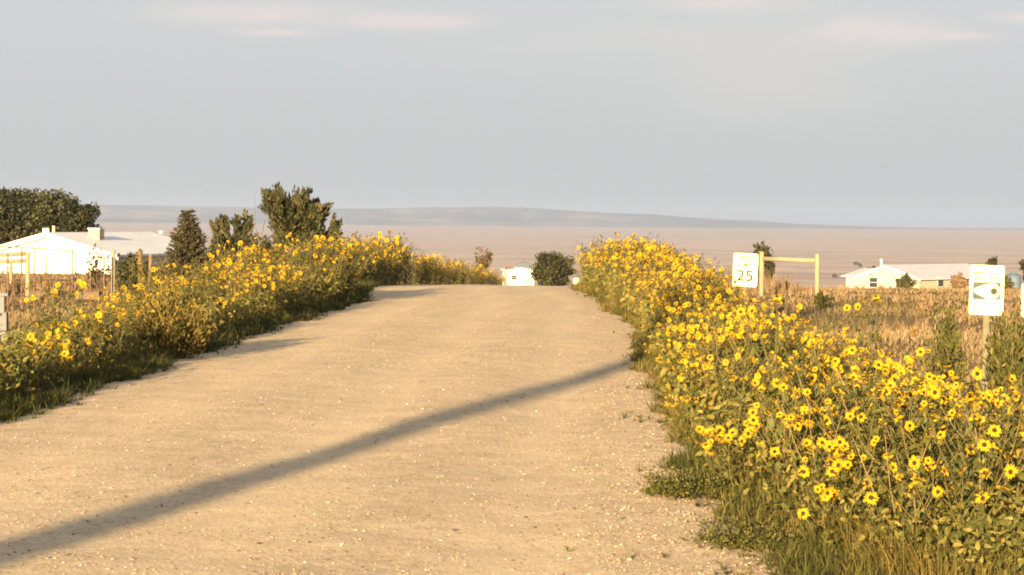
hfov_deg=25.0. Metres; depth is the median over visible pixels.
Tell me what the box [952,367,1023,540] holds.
sunflower plant
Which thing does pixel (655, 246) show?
sunflower plant
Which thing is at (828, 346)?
sunflower plant
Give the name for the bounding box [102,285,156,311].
sunflower plant
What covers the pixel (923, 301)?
tall weed
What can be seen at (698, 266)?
sunflower plant
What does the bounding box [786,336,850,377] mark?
sunflower plant
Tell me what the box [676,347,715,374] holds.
sunflower plant
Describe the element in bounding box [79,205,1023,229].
hills
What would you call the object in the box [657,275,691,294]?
sunflower plant
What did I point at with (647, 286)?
sunflower plant
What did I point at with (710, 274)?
sunflower plant
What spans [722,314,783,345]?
sunflower plant
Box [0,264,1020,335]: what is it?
dry weeds
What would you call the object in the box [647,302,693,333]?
sunflower plant
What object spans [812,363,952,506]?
sunflower plant
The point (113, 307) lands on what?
sunflower plant
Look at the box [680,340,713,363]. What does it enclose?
sunflower plant
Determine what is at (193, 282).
sunflower plant
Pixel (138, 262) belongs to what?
sunflower plant
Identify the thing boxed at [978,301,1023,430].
feathery weed
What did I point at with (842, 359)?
sunflower plant
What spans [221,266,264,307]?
sunflower plant
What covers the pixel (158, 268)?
sunflower plant
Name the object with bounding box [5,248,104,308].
wire fence
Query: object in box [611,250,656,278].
sunflower plant
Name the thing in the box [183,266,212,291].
sunflower plant
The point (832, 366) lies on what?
sunflower plant
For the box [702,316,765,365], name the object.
sunflower plant
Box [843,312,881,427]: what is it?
sunflower plant
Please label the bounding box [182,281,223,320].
sunflower plant
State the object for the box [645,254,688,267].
sunflower plant
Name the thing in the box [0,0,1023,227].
sky
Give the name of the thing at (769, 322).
sunflower plant
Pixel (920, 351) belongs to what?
sunflower plant
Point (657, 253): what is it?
sunflower plant
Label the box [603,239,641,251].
sunflower plant
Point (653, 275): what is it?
sunflower plant
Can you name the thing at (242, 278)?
sunflower plant
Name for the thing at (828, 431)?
sunflower plant
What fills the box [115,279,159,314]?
sunflower plant
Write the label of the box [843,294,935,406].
sunflower plant
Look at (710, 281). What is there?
sunflower plant
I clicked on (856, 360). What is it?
sunflower plant
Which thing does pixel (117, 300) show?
sunflower plant
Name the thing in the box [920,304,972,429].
feathery weed
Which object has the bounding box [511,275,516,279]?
window
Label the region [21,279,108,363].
sunflower plant
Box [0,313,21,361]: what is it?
sunflower plant
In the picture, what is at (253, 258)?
sunflower plant
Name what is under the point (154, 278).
sunflower plant
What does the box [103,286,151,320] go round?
sunflower plant
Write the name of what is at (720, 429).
sunflower plant
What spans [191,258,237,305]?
sunflower plant
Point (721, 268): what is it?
sunflower plant
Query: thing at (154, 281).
sunflower plant
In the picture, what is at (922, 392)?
sunflower plant
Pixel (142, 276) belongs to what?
sunflower plant
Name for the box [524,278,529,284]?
door
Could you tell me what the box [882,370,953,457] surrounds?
sunflower plant
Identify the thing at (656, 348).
undergrowth
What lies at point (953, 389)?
sunflower plant
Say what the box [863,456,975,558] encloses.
sunflower plant
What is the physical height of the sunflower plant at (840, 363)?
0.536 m
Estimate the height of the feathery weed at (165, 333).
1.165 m
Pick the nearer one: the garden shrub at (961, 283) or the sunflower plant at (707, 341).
the sunflower plant at (707, 341)
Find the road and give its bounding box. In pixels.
[0,284,844,574]
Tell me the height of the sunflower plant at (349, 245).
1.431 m
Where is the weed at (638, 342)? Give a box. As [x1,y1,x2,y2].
[630,329,649,349]
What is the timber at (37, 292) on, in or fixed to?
on the ground at (840, 251)
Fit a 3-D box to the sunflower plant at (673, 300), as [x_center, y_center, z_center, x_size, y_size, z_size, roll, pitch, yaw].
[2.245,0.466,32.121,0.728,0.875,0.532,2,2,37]
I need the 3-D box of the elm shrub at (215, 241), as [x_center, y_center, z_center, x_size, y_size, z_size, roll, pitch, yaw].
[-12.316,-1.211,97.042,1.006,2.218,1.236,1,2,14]
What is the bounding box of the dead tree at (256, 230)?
[241,195,272,250]
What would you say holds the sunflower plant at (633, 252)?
on the ground at (840, 251)
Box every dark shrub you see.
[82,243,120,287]
[115,249,157,293]
[752,241,774,285]
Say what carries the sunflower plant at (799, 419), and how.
on the ground at (840, 251)
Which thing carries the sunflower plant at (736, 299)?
on the ground at (840, 251)
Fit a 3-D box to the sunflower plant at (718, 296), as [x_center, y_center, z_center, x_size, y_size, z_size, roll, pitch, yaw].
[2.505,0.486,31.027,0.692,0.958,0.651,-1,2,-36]
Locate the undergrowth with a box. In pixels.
[0,256,1023,574]
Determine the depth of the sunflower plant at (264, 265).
44.37 m
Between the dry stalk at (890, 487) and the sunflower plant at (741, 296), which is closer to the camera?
the dry stalk at (890, 487)
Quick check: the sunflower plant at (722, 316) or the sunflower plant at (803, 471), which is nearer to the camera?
the sunflower plant at (803, 471)
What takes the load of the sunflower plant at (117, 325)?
on the ground at (840, 251)
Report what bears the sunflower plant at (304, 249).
on the ground at (840, 251)
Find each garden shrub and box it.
[895,273,917,287]
[949,271,969,288]
[1004,276,1014,288]
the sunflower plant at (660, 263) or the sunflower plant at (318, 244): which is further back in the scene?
the sunflower plant at (318, 244)
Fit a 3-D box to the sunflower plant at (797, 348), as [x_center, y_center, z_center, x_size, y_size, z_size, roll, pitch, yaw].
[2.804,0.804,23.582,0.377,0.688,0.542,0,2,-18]
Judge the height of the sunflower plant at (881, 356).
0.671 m
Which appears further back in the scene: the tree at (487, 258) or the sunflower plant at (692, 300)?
the tree at (487, 258)
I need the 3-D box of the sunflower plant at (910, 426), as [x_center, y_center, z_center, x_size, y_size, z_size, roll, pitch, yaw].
[2.282,0.960,12.548,0.704,1.028,0.667,1,2,7]
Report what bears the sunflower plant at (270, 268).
on the ground at (840, 251)
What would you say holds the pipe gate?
on the ground at (840, 251)
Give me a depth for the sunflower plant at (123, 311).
27.95 m
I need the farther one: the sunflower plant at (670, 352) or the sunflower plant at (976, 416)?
the sunflower plant at (670, 352)
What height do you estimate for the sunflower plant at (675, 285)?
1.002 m
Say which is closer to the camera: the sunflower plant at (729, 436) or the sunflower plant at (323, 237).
the sunflower plant at (729, 436)
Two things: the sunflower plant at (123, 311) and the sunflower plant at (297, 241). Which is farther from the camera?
the sunflower plant at (297, 241)
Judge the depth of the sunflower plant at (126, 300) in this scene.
30.68 m
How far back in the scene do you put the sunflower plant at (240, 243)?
48.16 m
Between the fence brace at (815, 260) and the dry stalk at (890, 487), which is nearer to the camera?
the dry stalk at (890, 487)
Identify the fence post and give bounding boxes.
[9,263,12,285]
[111,250,115,301]
[138,250,142,285]
[147,254,151,289]
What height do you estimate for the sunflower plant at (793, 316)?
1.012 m
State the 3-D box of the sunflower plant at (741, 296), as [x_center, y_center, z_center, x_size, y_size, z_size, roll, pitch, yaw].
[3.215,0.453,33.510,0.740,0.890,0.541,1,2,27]
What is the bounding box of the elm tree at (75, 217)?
[55,193,101,231]
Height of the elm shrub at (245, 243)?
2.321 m
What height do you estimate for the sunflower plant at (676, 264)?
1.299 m
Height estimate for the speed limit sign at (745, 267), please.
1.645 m
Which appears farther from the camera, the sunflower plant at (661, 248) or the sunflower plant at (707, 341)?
the sunflower plant at (661, 248)
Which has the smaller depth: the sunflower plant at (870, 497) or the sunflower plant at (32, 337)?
the sunflower plant at (870, 497)
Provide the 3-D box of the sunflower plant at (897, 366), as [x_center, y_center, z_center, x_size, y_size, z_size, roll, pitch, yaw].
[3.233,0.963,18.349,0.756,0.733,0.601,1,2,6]
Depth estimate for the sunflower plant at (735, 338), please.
20.74 m
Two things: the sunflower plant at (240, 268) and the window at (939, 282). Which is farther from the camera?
the window at (939, 282)
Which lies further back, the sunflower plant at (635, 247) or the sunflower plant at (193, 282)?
the sunflower plant at (635, 247)
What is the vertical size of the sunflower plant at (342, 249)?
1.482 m
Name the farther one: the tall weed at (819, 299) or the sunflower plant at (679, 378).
the tall weed at (819, 299)
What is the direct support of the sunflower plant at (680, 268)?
on the ground at (840, 251)
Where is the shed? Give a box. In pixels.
[515,262,533,269]
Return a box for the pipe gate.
[0,246,75,287]
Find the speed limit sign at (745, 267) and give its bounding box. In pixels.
[732,253,757,308]
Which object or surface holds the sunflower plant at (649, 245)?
on the ground at (840, 251)
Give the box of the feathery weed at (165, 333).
[129,272,221,358]
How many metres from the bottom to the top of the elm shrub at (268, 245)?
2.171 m
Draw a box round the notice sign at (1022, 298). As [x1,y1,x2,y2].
[1021,284,1023,316]
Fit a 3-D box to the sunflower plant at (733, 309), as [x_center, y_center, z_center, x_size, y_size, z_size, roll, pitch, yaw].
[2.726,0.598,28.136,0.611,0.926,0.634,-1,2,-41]
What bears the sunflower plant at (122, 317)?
on the ground at (840, 251)
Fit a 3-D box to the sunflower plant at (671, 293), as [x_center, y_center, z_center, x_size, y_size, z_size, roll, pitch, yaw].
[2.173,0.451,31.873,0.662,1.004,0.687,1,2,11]
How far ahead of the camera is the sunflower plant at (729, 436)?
14.11 m
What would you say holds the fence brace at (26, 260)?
on the ground at (840, 251)
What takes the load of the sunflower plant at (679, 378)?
on the ground at (840, 251)
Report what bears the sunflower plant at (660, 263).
on the ground at (840, 251)
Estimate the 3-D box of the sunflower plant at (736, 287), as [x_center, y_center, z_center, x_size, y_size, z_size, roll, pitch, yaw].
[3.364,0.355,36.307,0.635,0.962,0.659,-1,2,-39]
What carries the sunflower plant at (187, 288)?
on the ground at (840, 251)
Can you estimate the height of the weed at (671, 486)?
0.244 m
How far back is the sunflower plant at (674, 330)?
24.98 m
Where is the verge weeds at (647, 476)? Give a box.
[9,291,793,574]
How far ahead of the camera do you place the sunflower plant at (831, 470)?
12.62 m
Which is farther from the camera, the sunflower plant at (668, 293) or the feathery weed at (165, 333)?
the sunflower plant at (668, 293)
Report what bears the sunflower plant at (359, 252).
on the ground at (840, 251)
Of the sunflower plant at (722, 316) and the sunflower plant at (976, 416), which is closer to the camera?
the sunflower plant at (976, 416)
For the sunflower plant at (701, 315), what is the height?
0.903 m
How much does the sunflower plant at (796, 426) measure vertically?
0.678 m
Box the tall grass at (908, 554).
[0,270,1023,574]
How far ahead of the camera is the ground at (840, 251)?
5902.35 m
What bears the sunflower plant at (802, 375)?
on the ground at (840, 251)
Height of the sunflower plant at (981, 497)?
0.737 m
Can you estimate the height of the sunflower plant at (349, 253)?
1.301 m
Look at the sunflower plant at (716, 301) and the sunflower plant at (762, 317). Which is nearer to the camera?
the sunflower plant at (762, 317)
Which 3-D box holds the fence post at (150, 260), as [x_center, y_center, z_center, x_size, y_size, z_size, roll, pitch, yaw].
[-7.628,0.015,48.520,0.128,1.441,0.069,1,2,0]
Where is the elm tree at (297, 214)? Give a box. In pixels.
[257,182,333,253]
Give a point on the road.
(425, 302)
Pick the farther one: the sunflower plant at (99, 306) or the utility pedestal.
the utility pedestal
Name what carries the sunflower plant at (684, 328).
on the ground at (840, 251)
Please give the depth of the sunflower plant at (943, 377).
18.50 m
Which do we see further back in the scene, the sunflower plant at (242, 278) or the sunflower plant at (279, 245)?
the sunflower plant at (279, 245)
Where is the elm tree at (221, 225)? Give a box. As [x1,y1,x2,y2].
[208,208,254,274]
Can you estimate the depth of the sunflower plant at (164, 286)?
34.54 m
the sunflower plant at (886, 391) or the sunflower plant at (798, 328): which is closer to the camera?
the sunflower plant at (886, 391)
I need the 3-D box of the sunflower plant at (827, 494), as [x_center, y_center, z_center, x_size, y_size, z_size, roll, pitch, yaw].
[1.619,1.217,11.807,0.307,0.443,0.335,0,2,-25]
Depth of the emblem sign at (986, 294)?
20.80 m
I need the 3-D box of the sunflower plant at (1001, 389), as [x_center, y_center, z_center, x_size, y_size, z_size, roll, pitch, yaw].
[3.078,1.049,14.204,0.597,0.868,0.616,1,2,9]
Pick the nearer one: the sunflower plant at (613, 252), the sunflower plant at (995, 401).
the sunflower plant at (995, 401)
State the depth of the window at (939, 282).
257.43 m
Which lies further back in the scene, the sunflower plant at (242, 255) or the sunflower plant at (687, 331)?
the sunflower plant at (242, 255)
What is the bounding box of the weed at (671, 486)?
[636,461,732,499]
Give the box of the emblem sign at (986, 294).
[969,265,1004,421]
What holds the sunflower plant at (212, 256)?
on the ground at (840, 251)
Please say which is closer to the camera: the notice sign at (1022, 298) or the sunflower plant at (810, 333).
the notice sign at (1022, 298)
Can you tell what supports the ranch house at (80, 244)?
on the ground at (840, 251)
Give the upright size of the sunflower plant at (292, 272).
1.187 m
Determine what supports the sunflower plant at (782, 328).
on the ground at (840, 251)
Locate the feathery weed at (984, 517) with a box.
[932,503,1023,574]
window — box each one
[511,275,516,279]
[869,277,877,287]
[937,280,943,286]
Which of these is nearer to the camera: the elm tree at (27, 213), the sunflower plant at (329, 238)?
the sunflower plant at (329, 238)
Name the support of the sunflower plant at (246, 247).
on the ground at (840, 251)
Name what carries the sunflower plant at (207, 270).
on the ground at (840, 251)
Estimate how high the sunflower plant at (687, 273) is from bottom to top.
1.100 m
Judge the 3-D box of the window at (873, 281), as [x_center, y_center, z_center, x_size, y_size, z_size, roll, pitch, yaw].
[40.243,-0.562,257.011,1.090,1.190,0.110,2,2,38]
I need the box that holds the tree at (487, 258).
[472,247,493,273]
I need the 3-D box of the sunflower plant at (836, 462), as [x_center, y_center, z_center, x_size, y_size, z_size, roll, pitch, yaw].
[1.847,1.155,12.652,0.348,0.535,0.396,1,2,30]
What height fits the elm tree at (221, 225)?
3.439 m
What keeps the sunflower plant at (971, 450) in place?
on the ground at (840, 251)
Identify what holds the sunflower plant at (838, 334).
on the ground at (840, 251)
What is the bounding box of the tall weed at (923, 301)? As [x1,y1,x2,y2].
[917,289,933,311]
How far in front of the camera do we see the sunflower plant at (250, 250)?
48.02 m
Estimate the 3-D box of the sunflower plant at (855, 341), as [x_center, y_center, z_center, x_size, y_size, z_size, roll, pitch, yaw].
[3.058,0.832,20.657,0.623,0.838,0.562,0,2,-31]
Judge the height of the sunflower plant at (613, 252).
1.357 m
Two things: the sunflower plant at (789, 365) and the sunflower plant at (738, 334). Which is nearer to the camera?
the sunflower plant at (789, 365)
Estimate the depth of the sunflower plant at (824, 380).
18.08 m
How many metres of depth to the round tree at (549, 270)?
184.02 m
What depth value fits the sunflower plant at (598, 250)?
58.01 m
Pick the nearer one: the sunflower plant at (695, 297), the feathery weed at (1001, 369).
the feathery weed at (1001, 369)
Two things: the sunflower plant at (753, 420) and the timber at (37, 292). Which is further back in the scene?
the timber at (37, 292)
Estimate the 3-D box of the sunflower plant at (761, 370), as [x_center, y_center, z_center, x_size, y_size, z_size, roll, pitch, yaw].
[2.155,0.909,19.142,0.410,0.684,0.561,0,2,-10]
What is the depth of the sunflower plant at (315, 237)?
51.20 m
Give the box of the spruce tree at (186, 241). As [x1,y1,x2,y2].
[155,209,211,277]
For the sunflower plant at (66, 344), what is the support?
on the ground at (840, 251)
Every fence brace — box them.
[0,251,29,297]
[759,252,819,296]
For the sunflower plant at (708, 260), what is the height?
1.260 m
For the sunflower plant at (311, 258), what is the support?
on the ground at (840, 251)
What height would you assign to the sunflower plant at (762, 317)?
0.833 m
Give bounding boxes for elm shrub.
[208,233,230,272]
[239,231,259,258]
[260,232,287,265]
[291,226,328,258]
[320,213,342,245]
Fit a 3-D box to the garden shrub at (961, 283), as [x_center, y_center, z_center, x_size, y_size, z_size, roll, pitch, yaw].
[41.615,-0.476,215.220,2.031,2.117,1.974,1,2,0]
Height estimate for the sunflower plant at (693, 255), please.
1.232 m
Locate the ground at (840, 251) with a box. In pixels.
[0,222,1023,459]
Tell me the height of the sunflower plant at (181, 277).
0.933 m
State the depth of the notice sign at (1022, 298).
20.62 m
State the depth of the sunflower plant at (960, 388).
17.46 m
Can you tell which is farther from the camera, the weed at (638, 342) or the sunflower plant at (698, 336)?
the weed at (638, 342)
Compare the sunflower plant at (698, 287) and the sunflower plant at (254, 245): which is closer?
the sunflower plant at (698, 287)
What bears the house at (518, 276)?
on the ground at (840, 251)
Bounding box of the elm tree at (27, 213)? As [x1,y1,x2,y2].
[0,186,80,244]
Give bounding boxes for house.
[0,226,209,273]
[500,267,533,284]
[841,259,970,288]
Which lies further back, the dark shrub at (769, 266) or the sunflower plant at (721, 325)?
the dark shrub at (769, 266)
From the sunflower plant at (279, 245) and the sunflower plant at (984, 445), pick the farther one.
the sunflower plant at (279, 245)
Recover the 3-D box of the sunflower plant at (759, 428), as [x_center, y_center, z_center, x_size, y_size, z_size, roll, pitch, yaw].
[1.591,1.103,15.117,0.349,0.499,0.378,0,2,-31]
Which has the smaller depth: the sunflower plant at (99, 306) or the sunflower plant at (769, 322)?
the sunflower plant at (769, 322)
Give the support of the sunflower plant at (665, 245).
on the ground at (840, 251)
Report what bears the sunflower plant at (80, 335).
on the ground at (840, 251)
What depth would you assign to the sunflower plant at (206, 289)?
38.69 m
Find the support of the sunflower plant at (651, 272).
on the ground at (840, 251)
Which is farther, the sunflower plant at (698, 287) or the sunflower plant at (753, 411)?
the sunflower plant at (698, 287)
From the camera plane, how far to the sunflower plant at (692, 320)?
25.14 m
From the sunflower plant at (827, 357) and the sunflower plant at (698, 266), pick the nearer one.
the sunflower plant at (827, 357)
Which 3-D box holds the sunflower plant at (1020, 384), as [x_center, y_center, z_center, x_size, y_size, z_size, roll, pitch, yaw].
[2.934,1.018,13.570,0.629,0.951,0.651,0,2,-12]
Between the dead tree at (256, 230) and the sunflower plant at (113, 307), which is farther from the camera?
the dead tree at (256, 230)
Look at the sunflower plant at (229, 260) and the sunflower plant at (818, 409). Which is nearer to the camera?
the sunflower plant at (818, 409)
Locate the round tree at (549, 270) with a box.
[528,250,576,285]
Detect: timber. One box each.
[29,290,44,297]
[74,291,100,299]
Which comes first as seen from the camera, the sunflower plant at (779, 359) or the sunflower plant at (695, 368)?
the sunflower plant at (779, 359)
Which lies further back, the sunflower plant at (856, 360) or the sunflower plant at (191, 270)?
the sunflower plant at (191, 270)
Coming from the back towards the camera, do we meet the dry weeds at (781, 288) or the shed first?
the shed
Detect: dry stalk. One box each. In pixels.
[781,399,854,489]
[854,436,938,545]
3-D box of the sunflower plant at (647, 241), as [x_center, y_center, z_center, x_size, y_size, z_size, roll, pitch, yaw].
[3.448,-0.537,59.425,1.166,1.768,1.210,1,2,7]
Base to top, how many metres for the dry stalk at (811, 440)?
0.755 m
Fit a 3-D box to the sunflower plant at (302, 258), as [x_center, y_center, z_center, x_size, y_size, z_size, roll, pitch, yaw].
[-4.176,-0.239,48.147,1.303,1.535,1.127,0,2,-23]
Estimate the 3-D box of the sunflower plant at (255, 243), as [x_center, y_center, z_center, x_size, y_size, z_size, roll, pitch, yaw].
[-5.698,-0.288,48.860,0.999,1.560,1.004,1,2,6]
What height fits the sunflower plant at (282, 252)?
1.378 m
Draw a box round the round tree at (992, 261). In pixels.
[985,256,998,265]
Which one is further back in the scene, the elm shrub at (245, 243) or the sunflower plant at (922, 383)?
the elm shrub at (245, 243)
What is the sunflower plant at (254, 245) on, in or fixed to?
on the ground at (840, 251)
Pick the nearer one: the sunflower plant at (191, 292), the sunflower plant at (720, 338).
the sunflower plant at (720, 338)
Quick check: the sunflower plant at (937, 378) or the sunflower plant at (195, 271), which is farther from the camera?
the sunflower plant at (195, 271)
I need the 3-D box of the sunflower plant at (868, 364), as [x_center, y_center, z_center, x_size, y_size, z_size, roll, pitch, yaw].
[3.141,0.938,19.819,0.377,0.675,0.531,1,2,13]
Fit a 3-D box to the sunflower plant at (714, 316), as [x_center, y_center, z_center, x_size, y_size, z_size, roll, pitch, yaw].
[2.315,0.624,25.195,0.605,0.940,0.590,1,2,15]
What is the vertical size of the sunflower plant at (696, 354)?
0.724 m
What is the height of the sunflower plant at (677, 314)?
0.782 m
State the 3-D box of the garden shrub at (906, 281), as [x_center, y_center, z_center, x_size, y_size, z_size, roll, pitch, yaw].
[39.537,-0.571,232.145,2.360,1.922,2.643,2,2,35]
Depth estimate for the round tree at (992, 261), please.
274.97 m
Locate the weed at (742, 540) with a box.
[677,504,818,552]
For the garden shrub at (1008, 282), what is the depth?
224.78 m
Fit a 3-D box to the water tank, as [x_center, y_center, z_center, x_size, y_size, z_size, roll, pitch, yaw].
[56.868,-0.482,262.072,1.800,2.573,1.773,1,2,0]
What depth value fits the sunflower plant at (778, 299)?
14.52 m
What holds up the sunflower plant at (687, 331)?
on the ground at (840, 251)
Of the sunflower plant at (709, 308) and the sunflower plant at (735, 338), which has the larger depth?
the sunflower plant at (709, 308)
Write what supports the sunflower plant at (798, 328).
on the ground at (840, 251)
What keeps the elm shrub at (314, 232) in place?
on the ground at (840, 251)
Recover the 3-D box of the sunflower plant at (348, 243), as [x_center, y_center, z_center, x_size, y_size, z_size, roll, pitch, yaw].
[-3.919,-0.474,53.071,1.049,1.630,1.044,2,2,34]
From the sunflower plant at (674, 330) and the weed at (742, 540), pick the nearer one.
the weed at (742, 540)
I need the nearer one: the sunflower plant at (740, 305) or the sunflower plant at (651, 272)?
the sunflower plant at (740, 305)
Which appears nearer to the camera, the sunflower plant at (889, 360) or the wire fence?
the sunflower plant at (889, 360)
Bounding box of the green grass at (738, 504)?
[0,278,1006,574]
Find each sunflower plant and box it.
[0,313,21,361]
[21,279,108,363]
[23,329,69,387]
[24,313,86,359]
[47,337,90,378]
[58,316,102,362]
[64,304,124,349]
[70,313,125,364]
[72,310,126,364]
[76,303,123,355]
[77,295,129,319]
[85,294,124,319]
[94,302,131,342]
[97,308,158,352]
[101,301,156,331]
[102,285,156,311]
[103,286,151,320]
[104,309,146,362]
[108,291,149,323]
[112,249,186,302]
[114,276,173,313]
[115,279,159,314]
[136,268,173,302]
[137,264,199,292]
[142,276,193,302]
[143,280,199,312]
[147,263,189,291]
[156,277,201,302]
[158,277,200,300]
[159,272,210,308]
[160,256,211,288]
[164,276,211,298]
[171,261,223,280]
[175,260,217,292]
[181,288,201,311]
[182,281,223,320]
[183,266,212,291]
[184,259,240,282]
[186,261,222,290]
[188,252,239,269]
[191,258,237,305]
[195,272,221,299]
[195,272,231,299]
[197,265,233,290]
[210,258,260,288]
[211,268,255,305]
[212,241,268,266]
[214,237,266,264]
[217,244,254,270]
[220,246,265,276]
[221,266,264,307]
[224,264,269,311]
[224,265,263,294]
[227,243,277,269]
[228,260,255,281]
[237,247,284,289]
[242,244,283,270]
[242,262,280,290]
[243,261,275,274]
[253,265,292,296]
[263,238,324,276]
[270,244,300,265]
[271,258,322,310]
[273,241,318,271]
[275,251,319,278]
[278,240,339,291]
[278,248,320,277]
[284,235,320,264]
[285,233,344,256]
[295,235,335,268]
[298,237,342,275]
[304,249,356,295]
[306,230,371,290]
[318,240,366,291]
[320,242,370,295]
[324,239,361,261]
[328,232,369,281]
[335,248,369,294]
[338,245,372,294]
[587,236,633,272]
[591,238,642,267]
[595,232,631,255]
[595,245,634,265]
[598,248,639,265]
[601,241,646,258]
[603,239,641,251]
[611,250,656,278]
[619,232,652,253]
[619,240,643,253]
[622,252,656,280]
[625,233,666,250]
[627,245,680,275]
[628,268,682,285]
[629,244,681,259]
[629,270,670,302]
[631,243,686,261]
[633,291,686,330]
[636,257,673,274]
[637,279,662,298]
[640,243,675,257]
[640,244,669,253]
[640,247,674,273]
[642,273,699,299]
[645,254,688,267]
[645,297,696,327]
[645,324,703,352]
[646,266,699,296]
[646,284,688,319]
[647,255,687,290]
[647,268,672,284]
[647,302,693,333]
[650,271,709,305]
[653,302,699,321]
[655,290,699,313]
[656,346,699,376]
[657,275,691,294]
[657,341,692,377]
[658,257,715,291]
[659,307,687,331]
[660,284,714,317]
[661,315,714,348]
[663,359,712,387]
[665,291,700,320]
[667,306,725,346]
[667,317,716,349]
[668,319,709,340]
[669,252,715,273]
[669,254,711,270]
[673,258,722,280]
[675,283,716,307]
[675,307,727,330]
[676,288,726,318]
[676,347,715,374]
[677,325,716,360]
[677,360,714,390]
[678,325,744,389]
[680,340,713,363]
[680,357,724,386]
[682,295,732,323]
[682,425,774,487]
[686,258,721,287]
[686,336,733,376]
[689,259,732,297]
[689,267,734,302]
[691,351,751,405]
[692,312,749,353]
[693,301,747,343]
[693,303,720,321]
[693,333,748,382]
[694,333,744,366]
[695,268,729,299]
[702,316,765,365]
[702,323,781,387]
[702,426,768,496]
[703,337,739,365]
[704,325,768,387]
[707,281,748,311]
[707,343,777,415]
[708,288,753,317]
[708,312,796,390]
[709,299,758,331]
[718,290,771,319]
[721,307,775,325]
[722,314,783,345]
[723,302,748,320]
[725,325,787,376]
[726,315,774,357]
[729,419,773,469]
[731,320,784,383]
[736,293,857,477]
[740,356,800,406]
[746,303,780,334]
[746,378,873,479]
[747,357,798,410]
[747,402,821,474]
[750,412,831,503]
[752,298,805,363]
[757,313,857,368]
[759,403,836,489]
[761,330,823,361]
[764,337,846,427]
[769,333,809,359]
[770,350,828,398]
[772,394,849,477]
[783,350,837,394]
[785,356,950,478]
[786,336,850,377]
[795,362,842,396]
[797,320,868,373]
[797,483,855,551]
[798,331,849,370]
[798,437,896,519]
[799,366,888,435]
[804,307,839,406]
[805,370,868,415]
[808,397,879,470]
[810,354,865,374]
[810,450,877,510]
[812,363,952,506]
[815,334,893,385]
[820,346,869,373]
[821,435,893,512]
[824,339,878,384]
[831,380,983,503]
[832,352,864,372]
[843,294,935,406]
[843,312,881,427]
[852,350,888,379]
[855,369,958,447]
[858,358,897,391]
[860,355,928,387]
[861,381,940,451]
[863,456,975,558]
[868,377,1002,521]
[874,362,964,402]
[879,358,922,398]
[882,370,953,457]
[895,383,1000,480]
[908,451,1021,538]
[909,374,950,424]
[911,311,950,404]
[917,378,981,440]
[920,385,1023,522]
[934,412,1023,530]
[940,383,992,443]
[951,393,1023,494]
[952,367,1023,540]
[954,383,1023,482]
[963,387,1023,479]
[963,407,1023,511]
[992,425,1023,519]
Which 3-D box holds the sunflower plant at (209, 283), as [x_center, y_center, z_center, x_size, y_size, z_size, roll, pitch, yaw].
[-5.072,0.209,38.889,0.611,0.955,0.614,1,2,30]
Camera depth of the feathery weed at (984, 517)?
10.58 m
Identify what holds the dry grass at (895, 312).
on the ground at (840, 251)
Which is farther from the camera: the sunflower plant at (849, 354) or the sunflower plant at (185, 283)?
the sunflower plant at (185, 283)
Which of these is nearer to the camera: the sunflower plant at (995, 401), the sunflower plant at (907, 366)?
the sunflower plant at (995, 401)
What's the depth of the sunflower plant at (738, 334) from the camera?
20.42 m
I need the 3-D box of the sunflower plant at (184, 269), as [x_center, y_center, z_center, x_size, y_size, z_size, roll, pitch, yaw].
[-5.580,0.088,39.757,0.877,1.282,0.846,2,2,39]
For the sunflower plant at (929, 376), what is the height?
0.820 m
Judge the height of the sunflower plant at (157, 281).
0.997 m
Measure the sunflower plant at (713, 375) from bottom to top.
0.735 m
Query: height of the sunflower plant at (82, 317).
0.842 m
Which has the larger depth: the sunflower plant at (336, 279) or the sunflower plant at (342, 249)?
the sunflower plant at (342, 249)
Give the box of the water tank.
[1005,272,1020,288]
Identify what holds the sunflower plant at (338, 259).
on the ground at (840, 251)
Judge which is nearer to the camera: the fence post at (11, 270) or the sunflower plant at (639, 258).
the sunflower plant at (639, 258)
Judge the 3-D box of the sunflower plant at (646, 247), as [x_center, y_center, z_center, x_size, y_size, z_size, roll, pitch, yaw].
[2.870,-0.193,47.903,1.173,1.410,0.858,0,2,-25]
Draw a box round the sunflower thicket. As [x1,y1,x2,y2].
[79,229,911,434]
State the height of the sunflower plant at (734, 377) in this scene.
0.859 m
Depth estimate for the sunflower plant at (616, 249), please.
56.99 m
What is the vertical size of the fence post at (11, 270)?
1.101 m
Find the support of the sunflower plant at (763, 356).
on the ground at (840, 251)
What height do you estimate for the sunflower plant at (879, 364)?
0.959 m
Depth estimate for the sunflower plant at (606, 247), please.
57.97 m
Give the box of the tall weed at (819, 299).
[813,291,834,307]
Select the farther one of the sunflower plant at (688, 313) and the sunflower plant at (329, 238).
the sunflower plant at (329, 238)
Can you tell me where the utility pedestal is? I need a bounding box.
[0,293,9,342]
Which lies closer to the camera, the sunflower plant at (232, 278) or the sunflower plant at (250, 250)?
the sunflower plant at (232, 278)
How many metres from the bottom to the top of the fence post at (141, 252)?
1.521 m
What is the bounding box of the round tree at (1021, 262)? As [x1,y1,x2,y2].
[1017,259,1023,280]
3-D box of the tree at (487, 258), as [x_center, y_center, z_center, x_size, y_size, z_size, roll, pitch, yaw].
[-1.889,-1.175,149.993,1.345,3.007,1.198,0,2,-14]
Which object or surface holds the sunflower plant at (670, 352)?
on the ground at (840, 251)
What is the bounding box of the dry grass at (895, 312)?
[0,272,1023,461]
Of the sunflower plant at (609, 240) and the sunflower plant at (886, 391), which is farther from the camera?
the sunflower plant at (609, 240)

